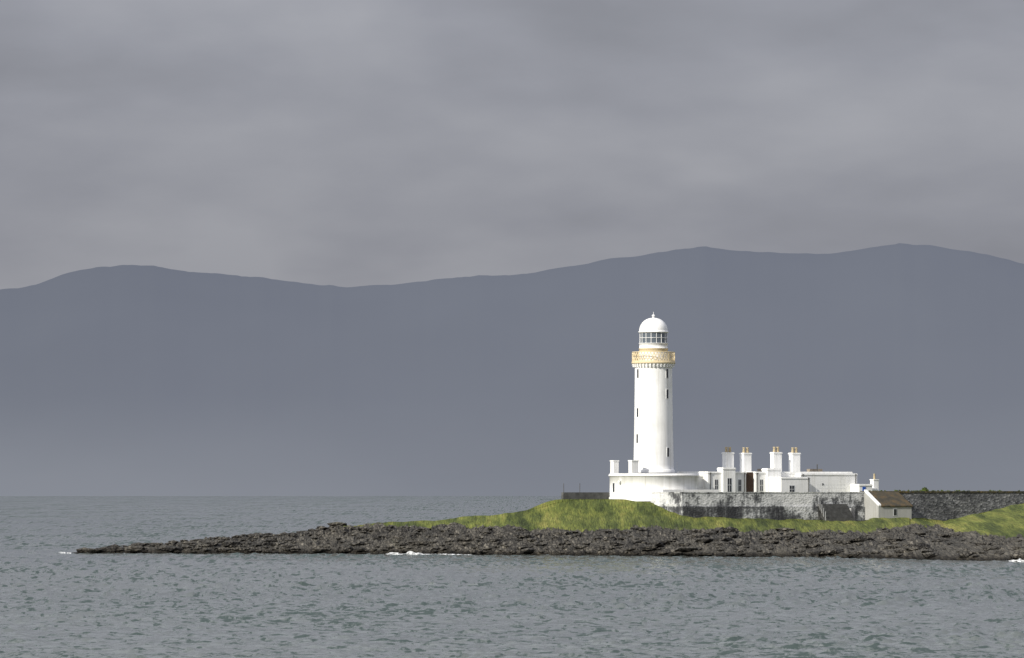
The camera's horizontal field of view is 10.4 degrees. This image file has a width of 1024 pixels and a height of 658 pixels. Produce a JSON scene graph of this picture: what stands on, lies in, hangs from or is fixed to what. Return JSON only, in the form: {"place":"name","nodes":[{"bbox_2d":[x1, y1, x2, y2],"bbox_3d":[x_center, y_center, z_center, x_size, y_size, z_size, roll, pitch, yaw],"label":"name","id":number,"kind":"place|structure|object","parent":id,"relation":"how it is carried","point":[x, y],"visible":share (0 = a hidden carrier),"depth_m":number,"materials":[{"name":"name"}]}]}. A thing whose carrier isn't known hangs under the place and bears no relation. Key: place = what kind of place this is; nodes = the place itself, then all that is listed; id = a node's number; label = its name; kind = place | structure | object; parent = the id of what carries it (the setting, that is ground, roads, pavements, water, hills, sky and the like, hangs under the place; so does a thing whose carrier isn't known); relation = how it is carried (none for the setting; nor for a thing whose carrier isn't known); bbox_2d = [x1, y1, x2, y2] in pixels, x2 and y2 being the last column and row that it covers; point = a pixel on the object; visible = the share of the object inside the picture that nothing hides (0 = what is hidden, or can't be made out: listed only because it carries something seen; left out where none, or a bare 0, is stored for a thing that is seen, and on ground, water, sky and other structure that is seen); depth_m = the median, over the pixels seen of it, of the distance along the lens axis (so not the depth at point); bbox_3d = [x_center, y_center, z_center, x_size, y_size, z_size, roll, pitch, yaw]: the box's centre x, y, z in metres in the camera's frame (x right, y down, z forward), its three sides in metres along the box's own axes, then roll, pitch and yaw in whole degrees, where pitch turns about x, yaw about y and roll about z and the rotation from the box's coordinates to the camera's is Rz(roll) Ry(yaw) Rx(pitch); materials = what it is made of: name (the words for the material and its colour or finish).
{"place":"outdoors","nodes":[
{"label":"outdoors","id":0,"kind":"place"},
{"bbox_2d":[0,243,1023,495],"bbox_3d":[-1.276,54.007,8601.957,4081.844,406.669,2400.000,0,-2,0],"label":"mountain range","id":1,"kind":"structure","parent":0,"point":[896,367],"depth_m":8171.96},
{"bbox_2d":[0,496,1023,657],"bbox_3d":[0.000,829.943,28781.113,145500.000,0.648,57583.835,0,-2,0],"label":"sea water","id":2,"kind":"structure","parent":0,"point":[55,602],"depth_m":465.43,"materials":[{"name":"grey liquid"}]},
{"bbox_2d":[63,551,1023,561],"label":"surf line","id":3,"kind":"object","parent":2,"relation":"on","point":[411,552],"visible":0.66,"depth_m":775.47,"materials":[{"name":"white liquid"}]},
{"bbox_2d":[0,0,1023,288],"label":"sky","id":4,"kind":"structure","parent":0,"point":[340,143],"materials":[{"name":"grey"}]},
{"bbox_2d":[62,499,1023,561],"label":"island terrain","id":5,"kind":"structure","parent":0,"point":[588,519],"depth_m":777.74,"materials":[{"name":"green plant"}]},
{"bbox_2d":[76,522,1023,557],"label":"shore boulders","id":6,"kind":"object","parent":5,"relation":"on","point":[728,535],"visible":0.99,"depth_m":767.77,"materials":[{"name":"grey stone"}]},
{"bbox_2d":[561,483,608,498],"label":"wall","id":7,"kind":"structure","parent":5,"relation":"on","point":[584,495],"depth_m":797.11,"materials":[{"name":"stone"}]},
{"bbox_2d":[608,312,698,500],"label":"lighthouse","id":8,"kind":"object","parent":5,"relation":"on","point":[651,466],"visible":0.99,"depth_m":797.50,"materials":[{"name":"white paint"}]},
{"bbox_2d":[650,485,864,520],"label":"retaining wall","id":9,"kind":"structure","parent":5,"relation":"on","point":[838,506],"depth_m":794.19,"materials":[{"name":"concrete"}]},
{"bbox_2d":[677,447,878,491],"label":"keepers houses","id":10,"kind":"structure","parent":5,"relation":"on","point":[726,477],"depth_m":807.23,"materials":[{"name":"paint"}]},
{"bbox_2d":[864,490,912,519],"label":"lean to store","id":11,"kind":"structure","parent":5,"relation":"on","point":[887,504],"depth_m":802.28,"materials":[{"name":"paint"}]},
{"bbox_2d":[860,491,1023,520],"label":"perimeter wall","id":12,"kind":"structure","parent":5,"relation":"on","point":[941,505],"depth_m":811.74,"materials":[{"name":"grey stone"}]},
{"bbox_2d":[869,487,1019,490],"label":"wall plants","id":13,"kind":"object","parent":12,"relation":"on","point":[924,489],"depth_m":809.41,"materials":[{"name":"green plant"}]}
]}

